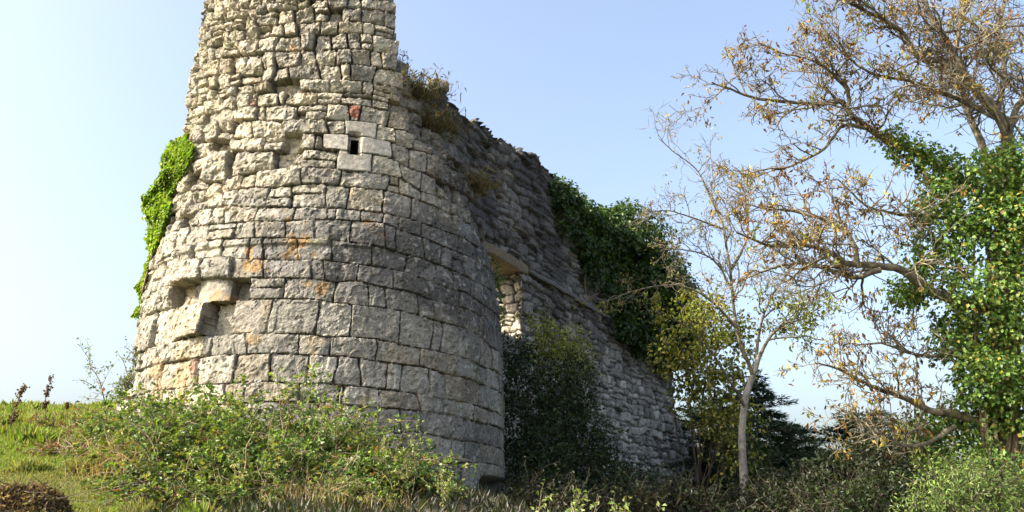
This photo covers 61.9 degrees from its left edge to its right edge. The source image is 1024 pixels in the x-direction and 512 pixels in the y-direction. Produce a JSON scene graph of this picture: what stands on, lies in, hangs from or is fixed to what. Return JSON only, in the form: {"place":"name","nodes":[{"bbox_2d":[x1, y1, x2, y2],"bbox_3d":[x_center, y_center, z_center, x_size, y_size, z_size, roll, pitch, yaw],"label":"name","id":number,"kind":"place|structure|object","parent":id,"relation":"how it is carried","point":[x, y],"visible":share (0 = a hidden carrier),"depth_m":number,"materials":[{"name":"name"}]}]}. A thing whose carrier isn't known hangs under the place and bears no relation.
{"place":"outdoors","nodes":[
{"label":"outdoors","id":0,"kind":"place"},
{"bbox_2d":[0,411,985,511],"bbox_3d":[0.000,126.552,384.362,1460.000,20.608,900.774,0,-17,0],"label":"ground","id":1,"kind":"structure","parent":0,"point":[491,486],"depth_m":9.92,"materials":[{"name":"soil"}]},
{"bbox_2d":[6,383,29,434],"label":"dead stalk","id":2,"kind":"object","parent":1,"relation":"on","point":[20,393],"visible":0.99,"depth_m":12.14,"materials":[{"name":"brown plant"}]},
{"bbox_2d":[0,471,87,511],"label":"bracken heap","id":3,"kind":"object","parent":1,"relation":"on","point":[15,496],"visible":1,"depth_m":7.20,"materials":[{"name":"brown plant"}]},
{"bbox_2d":[42,374,53,412],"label":"dead stalk","id":4,"kind":"object","parent":1,"relation":"on","point":[46,394],"visible":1,"depth_m":14.14,"materials":[{"name":"brown plant"}]},
{"bbox_2d":[16,416,118,457],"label":"dry bracken","id":5,"kind":"object","parent":1,"relation":"on","point":[52,444],"visible":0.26,"depth_m":10.69,"materials":[{"name":"plant"}]},
{"bbox_2d":[18,405,128,428],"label":"dry bracken","id":6,"kind":"object","parent":1,"relation":"on","point":[46,422],"visible":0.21,"depth_m":12.92,"materials":[{"name":"plant"}]},
{"bbox_2d":[86,413,114,448],"bbox_3d":[-4.672,2.119,9.700,0.406,0.667,0.101,6,-18,-19],"label":"bare cane","id":7,"kind":"object","parent":1,"relation":"on","point":[93,417],"visible":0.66,"depth_m":9.76,"materials":[{"name":"plant"}]},
{"bbox_2d":[72,336,138,414],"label":"bare shrub","id":8,"kind":"object","parent":1,"relation":"on","point":[126,383],"visible":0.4,"depth_m":14.32,"materials":[{"name":"green plant"}]},
{"bbox_2d":[66,382,153,427],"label":"leafy shrub","id":9,"kind":"object","parent":1,"relation":"on","point":[85,415],"visible":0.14,"depth_m":12.59,"materials":[{"name":"green plant"}]},
{"bbox_2d":[0,398,221,511],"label":"grass","id":10,"kind":"structure","parent":1,"relation":"on","point":[21,433],"depth_m":9.78,"materials":[{"name":"green plant"}]},
{"bbox_2d":[51,425,181,483],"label":"dry grass tuft","id":11,"kind":"object","parent":1,"relation":"on","point":[137,455],"visible":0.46,"depth_m":9.44,"materials":[{"name":"green plant"}]},
{"bbox_2d":[108,410,162,476],"bbox_3d":[-4.075,2.095,9.284,0.693,0.819,0.131,4,-18,-13],"label":"bare cane","id":12,"kind":"object","parent":1,"relation":"on","point":[130,422],"visible":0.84,"depth_m":9.31,"materials":[{"name":"plant"}]},
{"bbox_2d":[72,377,246,454],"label":"bramble bush","id":13,"kind":"object","parent":1,"relation":"on","point":[131,403],"visible":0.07,"depth_m":11.07,"materials":[{"name":"green plant"}]},
{"bbox_2d":[49,380,325,490],"bbox_3d":[-3.948,2.182,10.539,3.280,1.584,3.285,0,-17,0],"label":"bramble bush","id":14,"kind":"object","parent":1,"relation":"on","point":[169,437],"visible":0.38,"depth_m":9.98,"materials":[{"name":"green plant"}]},
{"bbox_2d":[76,425,407,511],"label":"bramble bush","id":15,"kind":"object","parent":1,"relation":"on","point":[128,481],"visible":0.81,"depth_m":8.84,"materials":[{"name":"green plant"}]},
{"bbox_2d":[242,431,254,476],"bbox_3d":[-2.788,2.190,8.950,0.252,0.676,0.073,-16,-23,41],"label":"bare cane","id":16,"kind":"object","parent":1,"relation":"on","point":[251,436],"visible":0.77,"depth_m":9.01,"materials":[{"name":"plant"}]},
{"bbox_2d":[105,362,422,497],"bbox_3d":[-2.981,2.179,10.615,3.858,1.973,3.348,0,-17,0],"label":"bramble bush","id":17,"kind":"object","parent":1,"relation":"on","point":[306,446],"visible":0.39,"depth_m":10.03,"materials":[{"name":"green plant"}]},
{"bbox_2d":[267,445,297,490],"bbox_3d":[-2.416,2.288,8.987,0.367,0.594,0.101,7,-19,-22],"label":"bare cane","id":18,"kind":"object","parent":1,"relation":"on","point":[285,460],"visible":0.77,"depth_m":9.02,"materials":[{"name":"plant"}]},
{"bbox_2d":[116,0,505,489],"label":"round tower","id":19,"kind":"structure","parent":1,"relation":"on","point":[301,114],"depth_m":13.54,"materials":[{"name":"stone"}]},
{"bbox_2d":[130,132,195,321],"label":"ivy","id":20,"kind":"object","parent":19,"relation":"attached to","point":[176,158],"visible":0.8,"depth_m":14.68,"materials":[{"name":"green plant"}]},
{"bbox_2d":[284,379,306,398],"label":"wall weed","id":21,"kind":"object","parent":19,"relation":"on","point":[295,387],"depth_m":12.14,"materials":[{"name":"green plant"}]},
{"bbox_2d":[398,49,410,76],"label":"bare shrub","id":22,"kind":"object","parent":19,"relation":"on","point":[399,60],"visible":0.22,"depth_m":15.12,"materials":[{"name":"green plant"}]},
{"bbox_2d":[375,54,466,112],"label":"dry grass tuft","id":23,"kind":"object","parent":19,"relation":"on","point":[418,86],"visible":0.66,"depth_m":14.73,"materials":[{"name":"brown plant"}]},
{"bbox_2d":[409,102,476,146],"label":"dry grass tuft","id":24,"kind":"object","parent":19,"relation":"on","point":[437,126],"visible":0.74,"depth_m":14.99,"materials":[{"name":"brown plant"}]},
{"bbox_2d":[454,161,516,198],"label":"dry grass tuft","id":25,"kind":"object","parent":19,"relation":"on","point":[475,181],"visible":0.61,"depth_m":15.45,"materials":[{"name":"brown plant"}]},
{"bbox_2d":[220,469,428,511],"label":"dry grass tuft","id":26,"kind":"object","parent":1,"relation":"on","point":[308,493],"visible":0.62,"depth_m":8.59,"materials":[{"name":"beige plant"}]},
{"bbox_2d":[234,373,477,504],"bbox_3d":[-2.033,2.369,10.711,3.025,1.775,3.085,9,-20,-27],"label":"bramble bush","id":27,"kind":"object","parent":1,"relation":"on","point":[426,476],"visible":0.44,"depth_m":10.25,"materials":[{"name":"green plant"}]},
{"bbox_2d":[371,420,425,503],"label":"weed","id":28,"kind":"object","parent":1,"relation":"on","point":[403,459],"visible":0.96,"depth_m":9.60,"materials":[{"name":"plant"}]},
{"bbox_2d":[431,458,455,509],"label":"weed","id":29,"kind":"object","parent":1,"relation":"on","point":[446,487],"visible":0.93,"depth_m":9.38,"materials":[{"name":"plant"}]},
{"bbox_2d":[502,330,596,495],"bbox_3d":[0.485,3.255,17.140,2.294,3.906,3.032,-8,-19,25],"label":"dark shrub","id":30,"kind":"object","parent":1,"relation":"on","point":[529,432],"visible":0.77,"depth_m":17.25,"materials":[{"name":"green plant"}]},
{"bbox_2d":[494,456,613,511],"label":"dark brush","id":31,"kind":"object","parent":1,"relation":"on","point":[527,493],"visible":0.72,"depth_m":12.88,"materials":[{"name":"green plant"}]},
{"bbox_2d":[412,83,700,501],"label":"curtain wall","id":32,"kind":"structure","parent":1,"relation":"on","point":[527,247],"depth_m":23.19,"materials":[{"name":"stone"}]},
{"bbox_2d":[439,79,448,91],"bbox_3d":[-1.597,-3.814,19.283,0.368,0.307,0.313,0,-17,0],"label":"loose stone","id":33,"kind":"object","parent":32,"relation":"on","point":[443,82],"visible":0.39,"depth_m":19.17,"materials":[{"name":"grey stone"}]},
{"bbox_2d":[490,256,508,337],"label":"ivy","id":34,"kind":"object","parent":32,"relation":"attached to","point":[499,292],"visible":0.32,"depth_m":19.67,"materials":[{"name":"green plant"}]},
{"bbox_2d":[548,173,713,374],"bbox_3d":[3.862,0.735,28.600,3.693,5.754,12.446,-9,-19,27],"label":"ivy","id":35,"kind":"object","parent":32,"relation":"attached to","point":[622,248],"visible":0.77,"depth_m":27.44,"materials":[{"name":"green plant"}]},
{"bbox_2d":[530,479,589,511],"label":"weed","id":36,"kind":"object","parent":1,"relation":"on","point":[568,509],"visible":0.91,"depth_m":8.68,"materials":[{"name":"plant"}]},
{"bbox_2d":[517,308,605,490],"bbox_3d":[1.116,3.220,18.830,2.065,4.321,1.300,0,-17,0],"label":"yellowing shrub","id":37,"kind":"object","parent":1,"relation":"on","point":[560,351],"visible":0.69,"depth_m":19.07,"materials":[{"name":"green plant"}]},
{"bbox_2d":[143,464,988,511],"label":"undergrowth","id":38,"kind":"object","parent":1,"relation":"on","point":[308,505],"visible":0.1,"depth_m":8.74,"materials":[{"name":"green plant"}]},
{"bbox_2d":[504,346,634,507],"bbox_3d":[0.945,3.344,16.942,2.033,3.721,4.457,-9,-19,25],"label":"dark shrub","id":39,"kind":"object","parent":1,"relation":"on","point":[592,453],"visible":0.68,"depth_m":17.63,"materials":[{"name":"green plant"}]},
{"bbox_2d":[547,488,631,511],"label":"weed","id":40,"kind":"object","parent":1,"relation":"on","point":[597,502],"visible":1,"depth_m":7.78,"materials":[{"name":"plant"}]},
{"bbox_2d":[581,448,684,511],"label":"dark shrub","id":41,"kind":"object","parent":1,"relation":"on","point":[626,480],"visible":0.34,"depth_m":18.52,"materials":[{"name":"green plant"}]},
{"bbox_2d":[570,462,698,511],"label":"dark brush","id":42,"kind":"object","parent":1,"relation":"on","point":[639,507],"visible":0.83,"depth_m":13.87,"materials":[{"name":"green plant"}]},
{"bbox_2d":[608,487,666,511],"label":"weed","id":43,"kind":"object","parent":1,"relation":"on","point":[620,508],"visible":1,"depth_m":8.45,"materials":[{"name":"plant"}]},
{"bbox_2d":[645,463,738,511],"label":"dark brush","id":44,"kind":"object","parent":1,"relation":"on","point":[689,504],"visible":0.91,"depth_m":13.95,"materials":[{"name":"green plant"}]},
{"bbox_2d":[645,283,770,503],"bbox_3d":[4.925,3.309,20.799,3.396,5.486,2.166,8,-19,-24],"label":"hazel shrub","id":45,"kind":"object","parent":1,"relation":"on","point":[697,383],"visible":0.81,"depth_m":20.68,"materials":[{"name":"green plant"}]},
{"bbox_2d":[574,102,847,503],"bbox_3d":[4.568,0.976,20.645,7.155,10.143,3.492,4,-18,-12],"label":"ash tree","id":46,"kind":"object","parent":1,"relation":"on","point":[790,321],"visible":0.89,"depth_m":20.20,"materials":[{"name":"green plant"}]},
{"bbox_2d":[675,394,766,489],"bbox_3d":[7.581,8.034,34.978,4.664,4.988,4.778,-15,-23,41],"label":"tree","id":47,"kind":"object","parent":1,"relation":"on","point":[684,421],"visible":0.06,"depth_m":35.28,"materials":[{"name":"green plant"}]},
{"bbox_2d":[667,367,837,496],"bbox_3d":[8.263,6.500,30.382,6.732,5.304,5.907,-9,-20,28],"label":"pine tree","id":48,"kind":"object","parent":1,"relation":"on","point":[775,425],"visible":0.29,"depth_m":30.03,"materials":[{"name":"green plant"}]},
{"bbox_2d":[695,399,820,505],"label":"dark shrub","id":49,"kind":"object","parent":1,"relation":"on","point":[766,466],"visible":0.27,"depth_m":21.62,"materials":[{"name":"green plant"}]},
{"bbox_2d":[714,455,829,511],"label":"dark brush","id":50,"kind":"object","parent":1,"relation":"on","point":[750,501],"visible":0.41,"depth_m":14.92,"materials":[{"name":"green plant"}]},
{"bbox_2d":[731,459,849,511],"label":"dark brush","id":51,"kind":"object","parent":1,"relation":"on","point":[775,497],"visible":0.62,"depth_m":13.98,"materials":[{"name":"green plant"}]},
{"bbox_2d":[767,428,853,493],"bbox_3d":[10.903,8.177,31.868,5.644,3.750,4.792,-4,-18,14],"label":"tree","id":52,"kind":"object","parent":1,"relation":"on","point":[818,439],"visible":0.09,"depth_m":31.80,"materials":[{"name":"green plant"}]},
{"bbox_2d":[814,469,863,500],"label":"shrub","id":53,"kind":"object","parent":1,"relation":"on","point":[831,479],"visible":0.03,"depth_m":25.55,"materials":[{"name":"green plant"}]},
{"bbox_2d":[660,0,1023,511],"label":"walnut tree","id":54,"kind":"object","parent":1,"relation":"on","point":[956,72],"visible":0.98,"depth_m":13.17,"materials":[{"name":"brown plant"}]},
{"bbox_2d":[864,122,1023,511],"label":"ivy","id":55,"kind":"object","parent":54,"relation":"attached to","point":[994,376],"visible":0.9,"depth_m":12.97,"materials":[{"name":"green plant"}]},
{"bbox_2d":[775,454,943,511],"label":"dark shrub","id":56,"kind":"object","parent":1,"relation":"on","point":[864,506],"visible":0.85,"depth_m":12.90,"materials":[{"name":"green plant"}]},
{"bbox_2d":[786,403,952,511],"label":"dark brush","id":57,"kind":"object","parent":1,"relation":"on","point":[874,461],"visible":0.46,"depth_m":14.46,"materials":[{"name":"green plant"}]},
{"bbox_2d":[785,408,963,500],"bbox_3d":[10.627,6.188,25.190,5.171,3.539,5.355,3,-18,-11],"label":"pine tree","id":58,"kind":"object","parent":1,"relation":"on","point":[831,428],"visible":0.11,"depth_m":25.67,"materials":[{"name":"plant"}]},
{"bbox_2d":[843,424,971,500],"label":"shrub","id":59,"kind":"object","parent":1,"relation":"on","point":[920,460],"visible":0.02,"depth_m":23.70,"materials":[{"name":"plant"}]},
{"bbox_2d":[889,410,1023,511],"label":"feathery shrub","id":60,"kind":"object","parent":1,"relation":"on","point":[976,494],"visible":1,"depth_m":10.03,"materials":[{"name":"green plant"}]},
{"bbox_2d":[0,0,1023,488],"label":"sky","id":61,"kind":"structure","parent":0,"point":[93,93],"materials":[{"name":"blue"}]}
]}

